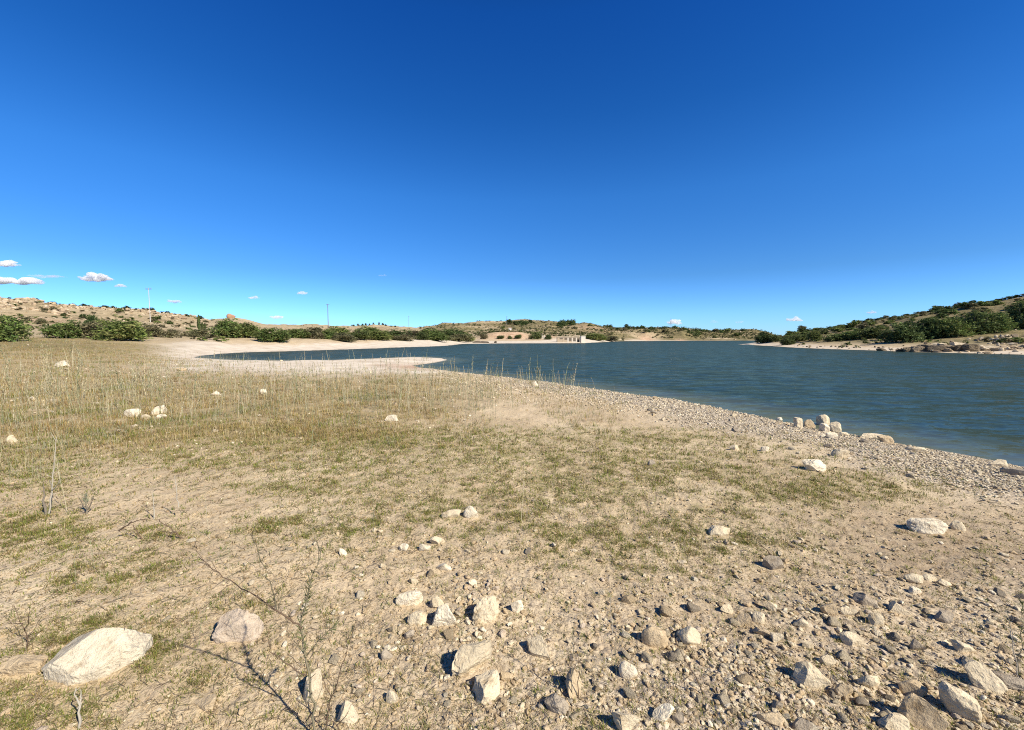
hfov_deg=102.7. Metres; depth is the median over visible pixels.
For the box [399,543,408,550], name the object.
stone
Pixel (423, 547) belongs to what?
stone
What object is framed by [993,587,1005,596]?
stone
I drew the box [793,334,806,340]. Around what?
shrub
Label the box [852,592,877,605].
stone
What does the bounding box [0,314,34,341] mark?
shrub
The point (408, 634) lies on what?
stone
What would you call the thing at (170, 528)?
twiggy plant
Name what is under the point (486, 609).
stone
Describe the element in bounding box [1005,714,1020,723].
stone
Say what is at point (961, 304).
shrub
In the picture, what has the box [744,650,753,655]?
stone
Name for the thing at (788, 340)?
shrub
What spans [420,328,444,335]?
shrub
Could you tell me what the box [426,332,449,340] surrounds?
shrub
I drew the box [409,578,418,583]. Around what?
stone
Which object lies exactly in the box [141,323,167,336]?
shrub
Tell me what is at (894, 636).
stone
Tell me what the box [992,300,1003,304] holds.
shrub
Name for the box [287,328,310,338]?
shrub
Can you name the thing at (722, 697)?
stone
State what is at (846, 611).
stone
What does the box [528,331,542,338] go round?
shrub
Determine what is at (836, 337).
shrub
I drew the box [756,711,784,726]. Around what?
stone
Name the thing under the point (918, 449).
stone
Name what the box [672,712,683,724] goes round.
stone
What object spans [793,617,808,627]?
stone
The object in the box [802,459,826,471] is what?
stone
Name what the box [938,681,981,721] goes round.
stone
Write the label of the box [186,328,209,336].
shrub
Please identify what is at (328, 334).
shrub
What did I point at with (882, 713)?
stone
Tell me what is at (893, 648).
stone
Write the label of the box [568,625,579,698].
twiggy plant
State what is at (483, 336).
shrub
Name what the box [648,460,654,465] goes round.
stone
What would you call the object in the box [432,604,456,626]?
stone
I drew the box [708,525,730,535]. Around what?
stone
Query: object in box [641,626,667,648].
stone
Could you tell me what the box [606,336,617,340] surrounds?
shrub
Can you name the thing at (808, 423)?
stone
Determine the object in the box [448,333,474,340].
shrub
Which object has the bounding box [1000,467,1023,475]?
stone
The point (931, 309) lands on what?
shrub
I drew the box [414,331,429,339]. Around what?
shrub
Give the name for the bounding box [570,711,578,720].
stone
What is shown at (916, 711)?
stone
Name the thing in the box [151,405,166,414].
stone
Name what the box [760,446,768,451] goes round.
stone
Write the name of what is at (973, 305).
shrub
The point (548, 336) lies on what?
shrub
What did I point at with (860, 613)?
stone
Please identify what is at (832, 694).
stone
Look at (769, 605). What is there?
stone
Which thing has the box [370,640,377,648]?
stone
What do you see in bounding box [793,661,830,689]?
stone
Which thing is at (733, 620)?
stone
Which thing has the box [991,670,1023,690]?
stone
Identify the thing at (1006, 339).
scrub
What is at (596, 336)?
shrub
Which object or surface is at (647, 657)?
stone
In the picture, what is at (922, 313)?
shrub
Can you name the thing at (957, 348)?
boulder
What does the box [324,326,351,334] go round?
shrub
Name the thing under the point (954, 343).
boulder
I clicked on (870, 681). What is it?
stone
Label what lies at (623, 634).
stone
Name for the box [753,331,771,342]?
shrub
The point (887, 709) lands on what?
stone
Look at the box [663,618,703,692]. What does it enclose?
twiggy plant
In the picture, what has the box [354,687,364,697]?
stone
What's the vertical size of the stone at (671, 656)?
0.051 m
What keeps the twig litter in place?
on the ground at (184, 346)
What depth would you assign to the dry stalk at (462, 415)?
5.53 m
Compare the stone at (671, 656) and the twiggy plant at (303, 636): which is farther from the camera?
the stone at (671, 656)
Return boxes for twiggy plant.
[4,604,41,650]
[41,433,59,514]
[73,686,81,728]
[80,492,93,513]
[118,518,146,539]
[150,475,178,519]
[156,519,181,538]
[195,520,338,729]
[310,705,350,729]
[320,616,366,729]
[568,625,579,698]
[605,586,612,634]
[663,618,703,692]
[998,599,1023,677]
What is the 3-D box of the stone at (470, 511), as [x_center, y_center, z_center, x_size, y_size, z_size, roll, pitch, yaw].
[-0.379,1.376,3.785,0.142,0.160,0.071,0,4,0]
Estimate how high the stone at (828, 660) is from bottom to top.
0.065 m
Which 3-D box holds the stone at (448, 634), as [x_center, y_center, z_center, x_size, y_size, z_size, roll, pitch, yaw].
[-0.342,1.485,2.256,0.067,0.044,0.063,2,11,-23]
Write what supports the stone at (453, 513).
on the ground at (184, 346)
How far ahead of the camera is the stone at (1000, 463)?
6.41 m
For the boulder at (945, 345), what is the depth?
61.92 m
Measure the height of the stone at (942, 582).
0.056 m
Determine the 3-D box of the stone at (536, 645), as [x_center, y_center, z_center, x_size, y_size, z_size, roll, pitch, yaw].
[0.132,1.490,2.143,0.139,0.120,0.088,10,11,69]
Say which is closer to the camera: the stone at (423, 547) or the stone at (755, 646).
the stone at (755, 646)
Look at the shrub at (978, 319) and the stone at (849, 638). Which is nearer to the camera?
the stone at (849, 638)
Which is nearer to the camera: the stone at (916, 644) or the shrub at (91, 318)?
the stone at (916, 644)
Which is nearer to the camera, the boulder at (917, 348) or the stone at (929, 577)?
the stone at (929, 577)
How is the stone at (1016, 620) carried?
on the ground at (184, 346)
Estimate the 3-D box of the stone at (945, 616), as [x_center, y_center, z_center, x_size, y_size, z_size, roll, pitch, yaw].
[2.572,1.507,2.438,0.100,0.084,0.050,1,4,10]
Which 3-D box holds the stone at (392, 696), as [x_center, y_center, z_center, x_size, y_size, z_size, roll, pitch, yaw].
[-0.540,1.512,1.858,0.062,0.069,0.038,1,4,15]
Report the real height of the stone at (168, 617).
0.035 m
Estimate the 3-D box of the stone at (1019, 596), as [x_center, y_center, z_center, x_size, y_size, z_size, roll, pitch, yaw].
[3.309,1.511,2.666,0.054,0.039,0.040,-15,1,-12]
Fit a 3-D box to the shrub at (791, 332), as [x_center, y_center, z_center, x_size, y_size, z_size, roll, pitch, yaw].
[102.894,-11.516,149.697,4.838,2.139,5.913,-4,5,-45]
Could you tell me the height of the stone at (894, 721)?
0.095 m
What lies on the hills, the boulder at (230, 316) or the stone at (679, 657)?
the boulder at (230, 316)
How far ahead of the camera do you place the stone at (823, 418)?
9.90 m
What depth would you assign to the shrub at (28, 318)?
106.30 m
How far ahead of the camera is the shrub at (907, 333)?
78.94 m
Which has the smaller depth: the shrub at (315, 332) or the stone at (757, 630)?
the stone at (757, 630)
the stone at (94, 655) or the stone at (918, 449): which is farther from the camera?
the stone at (918, 449)
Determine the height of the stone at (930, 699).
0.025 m
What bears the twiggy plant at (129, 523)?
on the ground at (184, 346)
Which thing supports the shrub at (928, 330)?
on the ground at (184, 346)
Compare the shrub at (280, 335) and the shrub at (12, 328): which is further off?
the shrub at (280, 335)
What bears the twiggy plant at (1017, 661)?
on the ground at (184, 346)
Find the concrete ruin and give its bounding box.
[557,336,585,342]
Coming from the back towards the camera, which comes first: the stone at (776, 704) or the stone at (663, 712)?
the stone at (776, 704)
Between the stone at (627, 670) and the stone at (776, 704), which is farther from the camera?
the stone at (627, 670)
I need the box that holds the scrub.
[0,296,1023,347]
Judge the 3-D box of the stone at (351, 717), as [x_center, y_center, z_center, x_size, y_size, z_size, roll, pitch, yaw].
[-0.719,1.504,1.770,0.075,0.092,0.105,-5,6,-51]
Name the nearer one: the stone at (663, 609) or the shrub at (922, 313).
the stone at (663, 609)
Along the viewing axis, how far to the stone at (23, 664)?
1.98 m
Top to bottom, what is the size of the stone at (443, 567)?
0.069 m
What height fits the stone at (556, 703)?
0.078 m
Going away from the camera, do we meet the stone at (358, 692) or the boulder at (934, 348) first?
the stone at (358, 692)
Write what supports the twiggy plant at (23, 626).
on the ground at (184, 346)
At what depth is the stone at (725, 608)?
2.48 m
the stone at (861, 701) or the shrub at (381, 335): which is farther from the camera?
the shrub at (381, 335)
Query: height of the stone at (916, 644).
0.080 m
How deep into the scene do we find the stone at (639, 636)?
2.24 m
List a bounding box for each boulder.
[226,314,235,317]
[902,347,911,351]
[910,346,924,351]
[925,345,946,351]
[937,344,952,346]
[943,348,952,351]
[949,342,964,345]
[953,344,964,350]
[961,344,979,351]
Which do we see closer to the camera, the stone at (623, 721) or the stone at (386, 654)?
the stone at (623, 721)
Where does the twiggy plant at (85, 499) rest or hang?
on the ground at (184, 346)
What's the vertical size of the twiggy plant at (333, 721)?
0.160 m
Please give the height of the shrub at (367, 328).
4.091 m
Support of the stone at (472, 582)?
on the ground at (184, 346)
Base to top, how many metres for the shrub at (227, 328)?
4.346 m
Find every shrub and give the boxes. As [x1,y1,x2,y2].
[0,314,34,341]
[19,317,33,321]
[32,318,48,323]
[36,320,82,338]
[68,320,104,338]
[84,314,97,322]
[86,319,153,340]
[95,318,112,328]
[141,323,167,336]
[163,328,180,336]
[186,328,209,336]
[205,318,243,337]
[232,322,260,337]
[252,327,292,341]
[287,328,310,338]
[302,327,324,338]
[318,328,337,338]
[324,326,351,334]
[330,332,358,341]
[348,329,369,339]
[353,326,378,334]
[366,329,393,339]
[383,328,411,335]
[391,333,417,340]
[405,330,422,338]
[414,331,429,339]
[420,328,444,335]
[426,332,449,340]
[441,328,467,336]
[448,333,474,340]
[479,333,487,338]
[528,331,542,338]
[544,334,551,339]
[583,333,607,340]
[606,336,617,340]
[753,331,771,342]
[769,334,781,341]
[779,335,796,344]
[785,331,799,334]
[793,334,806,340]
[806,330,824,340]
[818,329,830,333]
[821,333,847,340]
[833,328,844,331]
[841,331,864,339]
[845,320,861,327]
[855,326,892,338]
[856,324,869,328]
[876,330,900,339]
[888,322,926,342]
[910,316,951,338]
[919,311,928,315]
[928,306,943,311]
[931,316,979,336]
[933,313,948,317]
[938,308,949,313]
[942,305,958,309]
[947,309,959,313]
[952,310,999,334]
[955,301,969,307]
[963,303,980,308]
[977,301,989,305]
[981,311,1020,332]
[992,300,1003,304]
[1003,302,1023,327]
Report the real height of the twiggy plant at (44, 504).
0.797 m
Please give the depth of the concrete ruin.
182.23 m
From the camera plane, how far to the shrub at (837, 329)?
127.65 m
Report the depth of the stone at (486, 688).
1.88 m
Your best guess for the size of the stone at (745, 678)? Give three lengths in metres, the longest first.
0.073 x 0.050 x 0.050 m
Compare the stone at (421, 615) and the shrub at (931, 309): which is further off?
the shrub at (931, 309)
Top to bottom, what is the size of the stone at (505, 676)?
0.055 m
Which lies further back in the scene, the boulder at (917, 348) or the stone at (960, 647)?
the boulder at (917, 348)
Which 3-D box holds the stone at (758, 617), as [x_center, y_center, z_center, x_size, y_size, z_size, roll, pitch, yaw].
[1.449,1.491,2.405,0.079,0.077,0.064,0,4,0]
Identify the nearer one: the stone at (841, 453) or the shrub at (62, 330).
the stone at (841, 453)
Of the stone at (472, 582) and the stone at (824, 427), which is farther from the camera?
the stone at (824, 427)
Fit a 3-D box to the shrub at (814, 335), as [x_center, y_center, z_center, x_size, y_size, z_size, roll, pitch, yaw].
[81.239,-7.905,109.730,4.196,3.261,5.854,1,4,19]
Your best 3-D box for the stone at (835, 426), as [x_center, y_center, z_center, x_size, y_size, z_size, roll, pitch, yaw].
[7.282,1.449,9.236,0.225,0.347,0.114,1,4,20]
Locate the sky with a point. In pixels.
(777, 167)
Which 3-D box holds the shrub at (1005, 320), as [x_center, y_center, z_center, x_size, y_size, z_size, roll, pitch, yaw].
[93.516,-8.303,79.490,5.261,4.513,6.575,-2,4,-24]
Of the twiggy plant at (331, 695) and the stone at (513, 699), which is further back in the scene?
the stone at (513, 699)
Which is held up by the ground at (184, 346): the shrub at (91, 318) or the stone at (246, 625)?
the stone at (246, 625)
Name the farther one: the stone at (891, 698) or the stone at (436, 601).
the stone at (436, 601)
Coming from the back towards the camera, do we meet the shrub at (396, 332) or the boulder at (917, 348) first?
the shrub at (396, 332)
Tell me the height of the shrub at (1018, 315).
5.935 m
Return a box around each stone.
[0,654,47,675]
[6,435,17,442]
[41,627,152,685]
[55,360,68,366]
[124,408,140,416]
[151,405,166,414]
[162,615,170,621]
[186,538,195,542]
[193,694,215,711]
[212,608,263,643]
[303,668,322,703]
[328,653,338,664]
[337,700,358,724]
[339,548,347,555]
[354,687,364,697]
[355,590,364,598]
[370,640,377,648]
[381,649,392,660]
[385,415,397,421]
[386,690,398,703]
[395,590,422,605]
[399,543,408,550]
[404,630,414,638]
[407,610,427,625]
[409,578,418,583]
[419,544,430,551]
[426,569,433,577]
[430,536,444,544]
[430,596,443,607]
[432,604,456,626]
[436,563,451,570]
[441,509,460,518]
[443,700,451,706]
[444,628,454,640]
[451,640,491,675]
[463,506,478,517]
[469,579,476,585]
[472,595,499,623]
[472,669,499,704]
[500,671,512,680]
[510,696,516,703]
[511,600,523,612]
[525,547,530,554]
[527,635,549,659]
[544,693,568,716]
[566,668,581,698]
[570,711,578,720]
[591,643,596,649]
[598,589,604,595]
[612,711,640,729]
[619,661,637,678]
[620,631,630,638]
[621,595,635,604]
[622,650,630,659]
[623,687,635,699]
[636,632,641,640]
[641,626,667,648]
[641,651,652,663]
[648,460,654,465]
[652,703,674,722]
[659,605,671,616]
[664,652,676,661]
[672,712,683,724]
[674,648,683,661]
[676,626,700,644]
[687,602,700,612]
[695,694,701,702]
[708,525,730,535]
[716,692,730,704]
[720,604,732,613]
[729,445,738,449]
[729,618,740,626]
[729,707,736,714]
[735,673,751,684]
[736,613,751,625]
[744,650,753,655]
[751,643,759,648]
[752,611,764,623]
[752,627,770,636]
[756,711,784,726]
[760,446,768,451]
[762,555,783,569]
[764,602,776,611]
[770,632,783,642]
[772,699,782,708]
[782,713,790,721]
[792,717,812,729]
[793,417,802,427]
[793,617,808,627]
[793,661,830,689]
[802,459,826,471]
[802,641,813,648]
[803,419,815,427]
[810,722,819,729]
[816,414,829,424]
[818,655,835,666]
[819,423,829,431]
[819,604,838,614]
[826,432,837,437]
[827,616,841,626]
[828,690,835,698]
[829,422,841,431]
[831,449,849,457]
[833,699,838,704]
[834,683,852,697]
[836,649,851,661]
[837,712,848,722]
[838,432,848,435]
[839,631,863,645]
[840,606,856,615]
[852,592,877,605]
[854,696,870,706]
[857,610,863,618]
[857,675,879,688]
[861,433,881,439]
[868,612,883,625]
[877,435,893,443]
[877,712,909,729]
[878,711,886,716]
[882,644,896,651]
[882,706,892,713]
[883,694,895,702]
[884,644,894,654]
[888,600,911,614]
[889,632,900,640]
[897,693,949,729]
[898,679,927,697]
[903,573,923,583]
[904,446,927,452]
[904,657,913,663]
[906,518,947,533]
[908,586,921,594]
[909,639,926,649]
[912,622,920,626]
[921,608,928,613]
[923,574,937,581]
[923,696,938,703]
[933,610,953,623]
[935,579,951,586]
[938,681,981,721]
[949,520,965,530]
[950,639,976,652]
[955,724,968,729]
[961,659,1007,694]
[962,596,970,601]
[962,721,973,729]
[988,459,1007,466]
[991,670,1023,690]
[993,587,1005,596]
[997,644,1011,652]
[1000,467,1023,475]
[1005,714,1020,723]
[1007,616,1020,622]
[1015,593,1023,598]
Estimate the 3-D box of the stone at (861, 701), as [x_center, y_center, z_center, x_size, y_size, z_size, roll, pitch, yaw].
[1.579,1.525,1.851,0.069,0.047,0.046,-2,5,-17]
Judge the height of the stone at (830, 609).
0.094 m
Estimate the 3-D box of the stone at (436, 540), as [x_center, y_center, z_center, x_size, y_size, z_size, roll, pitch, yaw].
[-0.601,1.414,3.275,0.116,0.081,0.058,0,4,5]
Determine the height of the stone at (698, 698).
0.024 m
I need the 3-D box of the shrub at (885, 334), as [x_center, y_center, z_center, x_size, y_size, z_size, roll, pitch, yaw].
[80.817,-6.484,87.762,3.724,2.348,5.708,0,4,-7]
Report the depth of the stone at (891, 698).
1.87 m
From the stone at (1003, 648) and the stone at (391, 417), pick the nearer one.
the stone at (1003, 648)
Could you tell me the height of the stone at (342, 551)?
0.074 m
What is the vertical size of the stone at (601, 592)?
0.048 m
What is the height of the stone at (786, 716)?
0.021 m
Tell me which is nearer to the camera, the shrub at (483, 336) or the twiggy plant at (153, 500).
the twiggy plant at (153, 500)
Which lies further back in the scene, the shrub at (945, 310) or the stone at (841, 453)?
the shrub at (945, 310)
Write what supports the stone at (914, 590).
on the ground at (184, 346)
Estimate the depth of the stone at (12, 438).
6.44 m
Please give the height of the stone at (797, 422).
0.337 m
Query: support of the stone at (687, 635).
on the ground at (184, 346)
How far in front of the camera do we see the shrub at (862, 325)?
121.61 m
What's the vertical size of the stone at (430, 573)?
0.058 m
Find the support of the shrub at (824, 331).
on the hills
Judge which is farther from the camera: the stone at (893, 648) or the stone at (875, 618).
the stone at (875, 618)
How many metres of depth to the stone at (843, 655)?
2.12 m
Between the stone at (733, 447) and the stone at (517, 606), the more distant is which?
the stone at (733, 447)
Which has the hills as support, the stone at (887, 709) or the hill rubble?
the hill rubble
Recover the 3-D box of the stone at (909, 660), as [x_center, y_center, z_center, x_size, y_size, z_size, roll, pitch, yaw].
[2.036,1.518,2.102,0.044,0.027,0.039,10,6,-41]
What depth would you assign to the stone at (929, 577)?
2.84 m
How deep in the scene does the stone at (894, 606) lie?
2.51 m
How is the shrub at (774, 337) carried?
on the ground at (184, 346)
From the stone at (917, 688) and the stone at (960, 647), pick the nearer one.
the stone at (917, 688)
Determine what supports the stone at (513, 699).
on the ground at (184, 346)
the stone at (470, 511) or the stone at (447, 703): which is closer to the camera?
the stone at (447, 703)
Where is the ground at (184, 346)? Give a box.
[0,332,1023,729]
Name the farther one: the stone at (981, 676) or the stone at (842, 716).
the stone at (981, 676)
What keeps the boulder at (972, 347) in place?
on the ground at (184, 346)
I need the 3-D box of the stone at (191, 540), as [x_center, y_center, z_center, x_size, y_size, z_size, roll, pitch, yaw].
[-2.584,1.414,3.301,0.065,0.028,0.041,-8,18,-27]
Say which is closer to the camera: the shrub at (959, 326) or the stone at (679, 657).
the stone at (679, 657)
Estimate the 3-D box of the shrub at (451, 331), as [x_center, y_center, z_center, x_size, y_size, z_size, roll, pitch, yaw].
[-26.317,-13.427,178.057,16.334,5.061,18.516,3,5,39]
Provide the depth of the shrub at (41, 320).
104.23 m
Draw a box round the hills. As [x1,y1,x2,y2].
[0,297,1023,336]
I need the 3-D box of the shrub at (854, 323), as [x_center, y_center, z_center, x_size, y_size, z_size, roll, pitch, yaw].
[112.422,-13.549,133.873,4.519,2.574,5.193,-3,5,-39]
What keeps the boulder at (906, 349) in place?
on the ground at (184, 346)
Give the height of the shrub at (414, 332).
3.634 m
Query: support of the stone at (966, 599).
on the ground at (184, 346)
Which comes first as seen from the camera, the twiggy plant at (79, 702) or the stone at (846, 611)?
the twiggy plant at (79, 702)
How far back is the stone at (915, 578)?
2.82 m
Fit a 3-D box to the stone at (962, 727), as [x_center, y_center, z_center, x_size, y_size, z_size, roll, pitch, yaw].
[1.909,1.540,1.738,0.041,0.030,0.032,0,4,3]
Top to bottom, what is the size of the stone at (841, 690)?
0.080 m
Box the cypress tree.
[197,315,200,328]
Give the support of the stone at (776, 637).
on the ground at (184, 346)
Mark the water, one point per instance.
(970, 404)
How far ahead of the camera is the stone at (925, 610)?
2.51 m
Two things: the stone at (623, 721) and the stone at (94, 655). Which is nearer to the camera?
the stone at (623, 721)
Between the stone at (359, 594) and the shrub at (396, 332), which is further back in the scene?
the shrub at (396, 332)
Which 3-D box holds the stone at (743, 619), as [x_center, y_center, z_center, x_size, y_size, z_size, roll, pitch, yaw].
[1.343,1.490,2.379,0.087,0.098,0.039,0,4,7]
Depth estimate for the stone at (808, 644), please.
2.19 m
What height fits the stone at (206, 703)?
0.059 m
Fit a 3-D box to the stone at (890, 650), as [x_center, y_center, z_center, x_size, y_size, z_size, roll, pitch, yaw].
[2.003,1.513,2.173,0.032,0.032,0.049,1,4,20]
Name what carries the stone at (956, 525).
on the ground at (184, 346)
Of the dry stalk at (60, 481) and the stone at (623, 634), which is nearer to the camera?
the stone at (623, 634)
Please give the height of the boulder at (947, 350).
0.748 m
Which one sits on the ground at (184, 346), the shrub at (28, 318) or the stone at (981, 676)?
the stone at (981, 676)
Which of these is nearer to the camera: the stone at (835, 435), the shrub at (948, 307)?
the stone at (835, 435)
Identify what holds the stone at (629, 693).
on the ground at (184, 346)
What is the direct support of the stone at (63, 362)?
on the ground at (184, 346)
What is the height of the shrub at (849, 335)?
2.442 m
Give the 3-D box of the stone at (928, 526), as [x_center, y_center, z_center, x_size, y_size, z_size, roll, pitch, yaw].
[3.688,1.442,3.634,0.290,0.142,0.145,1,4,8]
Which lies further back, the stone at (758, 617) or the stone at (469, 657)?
the stone at (758, 617)
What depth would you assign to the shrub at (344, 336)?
100.69 m
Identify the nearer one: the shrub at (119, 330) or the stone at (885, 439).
the stone at (885, 439)
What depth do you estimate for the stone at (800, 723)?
1.71 m
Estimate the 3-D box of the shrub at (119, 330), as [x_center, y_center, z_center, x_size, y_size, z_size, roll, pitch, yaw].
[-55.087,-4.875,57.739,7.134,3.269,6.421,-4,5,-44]
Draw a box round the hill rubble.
[0,297,1023,353]
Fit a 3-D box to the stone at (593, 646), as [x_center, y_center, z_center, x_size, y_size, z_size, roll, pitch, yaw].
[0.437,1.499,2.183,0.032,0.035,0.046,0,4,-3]
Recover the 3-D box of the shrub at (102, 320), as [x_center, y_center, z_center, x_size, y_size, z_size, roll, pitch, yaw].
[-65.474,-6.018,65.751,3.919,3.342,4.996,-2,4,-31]
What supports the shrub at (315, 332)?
on the ground at (184, 346)
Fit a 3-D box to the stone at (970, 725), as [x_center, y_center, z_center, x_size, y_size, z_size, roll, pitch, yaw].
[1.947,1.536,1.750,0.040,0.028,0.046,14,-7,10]
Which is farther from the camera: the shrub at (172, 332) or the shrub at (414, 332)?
the shrub at (414, 332)
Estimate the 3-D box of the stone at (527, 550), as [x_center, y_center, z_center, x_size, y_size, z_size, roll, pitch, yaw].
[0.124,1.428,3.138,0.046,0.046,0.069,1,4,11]
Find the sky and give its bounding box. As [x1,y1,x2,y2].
[0,0,1023,335]
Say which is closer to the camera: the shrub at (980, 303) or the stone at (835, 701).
the stone at (835, 701)
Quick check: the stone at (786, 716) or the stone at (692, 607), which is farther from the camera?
the stone at (692, 607)
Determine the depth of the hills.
182.21 m
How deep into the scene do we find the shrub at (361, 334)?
110.78 m
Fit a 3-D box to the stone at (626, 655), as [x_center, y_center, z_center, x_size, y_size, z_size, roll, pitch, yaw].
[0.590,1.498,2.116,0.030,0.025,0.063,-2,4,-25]
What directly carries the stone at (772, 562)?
on the ground at (184, 346)
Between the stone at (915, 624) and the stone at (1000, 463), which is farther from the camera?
the stone at (1000, 463)
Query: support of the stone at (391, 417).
on the ground at (184, 346)
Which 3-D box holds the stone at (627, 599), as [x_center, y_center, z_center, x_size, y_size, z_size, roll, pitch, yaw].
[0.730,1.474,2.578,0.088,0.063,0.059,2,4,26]
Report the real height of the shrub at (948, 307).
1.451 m
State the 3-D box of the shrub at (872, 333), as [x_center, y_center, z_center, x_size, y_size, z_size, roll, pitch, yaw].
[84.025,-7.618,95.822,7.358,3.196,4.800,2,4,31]
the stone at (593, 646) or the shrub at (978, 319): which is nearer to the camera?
the stone at (593, 646)
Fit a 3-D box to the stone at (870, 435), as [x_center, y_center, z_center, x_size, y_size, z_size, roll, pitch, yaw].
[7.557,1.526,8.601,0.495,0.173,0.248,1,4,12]
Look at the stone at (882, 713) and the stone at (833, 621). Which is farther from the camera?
the stone at (833, 621)
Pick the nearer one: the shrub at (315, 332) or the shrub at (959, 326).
the shrub at (959, 326)
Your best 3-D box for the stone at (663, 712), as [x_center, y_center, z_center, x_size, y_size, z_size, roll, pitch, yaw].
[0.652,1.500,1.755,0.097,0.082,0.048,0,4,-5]
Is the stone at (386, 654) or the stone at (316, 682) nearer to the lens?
the stone at (316, 682)
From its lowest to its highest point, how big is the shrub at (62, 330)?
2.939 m
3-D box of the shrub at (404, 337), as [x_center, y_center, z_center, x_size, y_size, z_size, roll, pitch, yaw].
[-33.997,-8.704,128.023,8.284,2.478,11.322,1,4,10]
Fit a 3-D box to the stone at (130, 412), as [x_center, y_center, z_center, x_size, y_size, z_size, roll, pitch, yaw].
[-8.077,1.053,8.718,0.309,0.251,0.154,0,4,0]
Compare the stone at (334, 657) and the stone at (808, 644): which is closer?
the stone at (334, 657)
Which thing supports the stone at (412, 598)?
on the ground at (184, 346)
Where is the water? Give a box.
[195,341,1023,466]
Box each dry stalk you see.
[53,449,66,509]
[460,396,462,448]
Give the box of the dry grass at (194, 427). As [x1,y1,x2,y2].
[0,336,625,483]
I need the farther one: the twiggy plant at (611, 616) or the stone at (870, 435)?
the stone at (870, 435)
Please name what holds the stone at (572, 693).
on the ground at (184, 346)
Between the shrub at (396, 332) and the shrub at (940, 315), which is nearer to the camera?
the shrub at (940, 315)
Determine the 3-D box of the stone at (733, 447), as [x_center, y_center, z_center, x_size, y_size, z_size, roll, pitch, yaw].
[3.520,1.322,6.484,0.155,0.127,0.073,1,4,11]
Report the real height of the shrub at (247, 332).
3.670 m
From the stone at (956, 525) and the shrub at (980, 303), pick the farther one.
the shrub at (980, 303)
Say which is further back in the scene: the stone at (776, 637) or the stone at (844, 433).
the stone at (844, 433)
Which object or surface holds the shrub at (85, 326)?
on the ground at (184, 346)
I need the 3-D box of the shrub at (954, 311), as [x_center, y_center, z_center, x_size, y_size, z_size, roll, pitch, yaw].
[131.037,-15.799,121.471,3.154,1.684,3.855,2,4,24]
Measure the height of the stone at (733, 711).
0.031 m
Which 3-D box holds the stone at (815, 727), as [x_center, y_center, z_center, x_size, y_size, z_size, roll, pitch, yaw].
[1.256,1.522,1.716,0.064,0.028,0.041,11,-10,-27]
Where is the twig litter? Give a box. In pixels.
[0,437,1023,729]

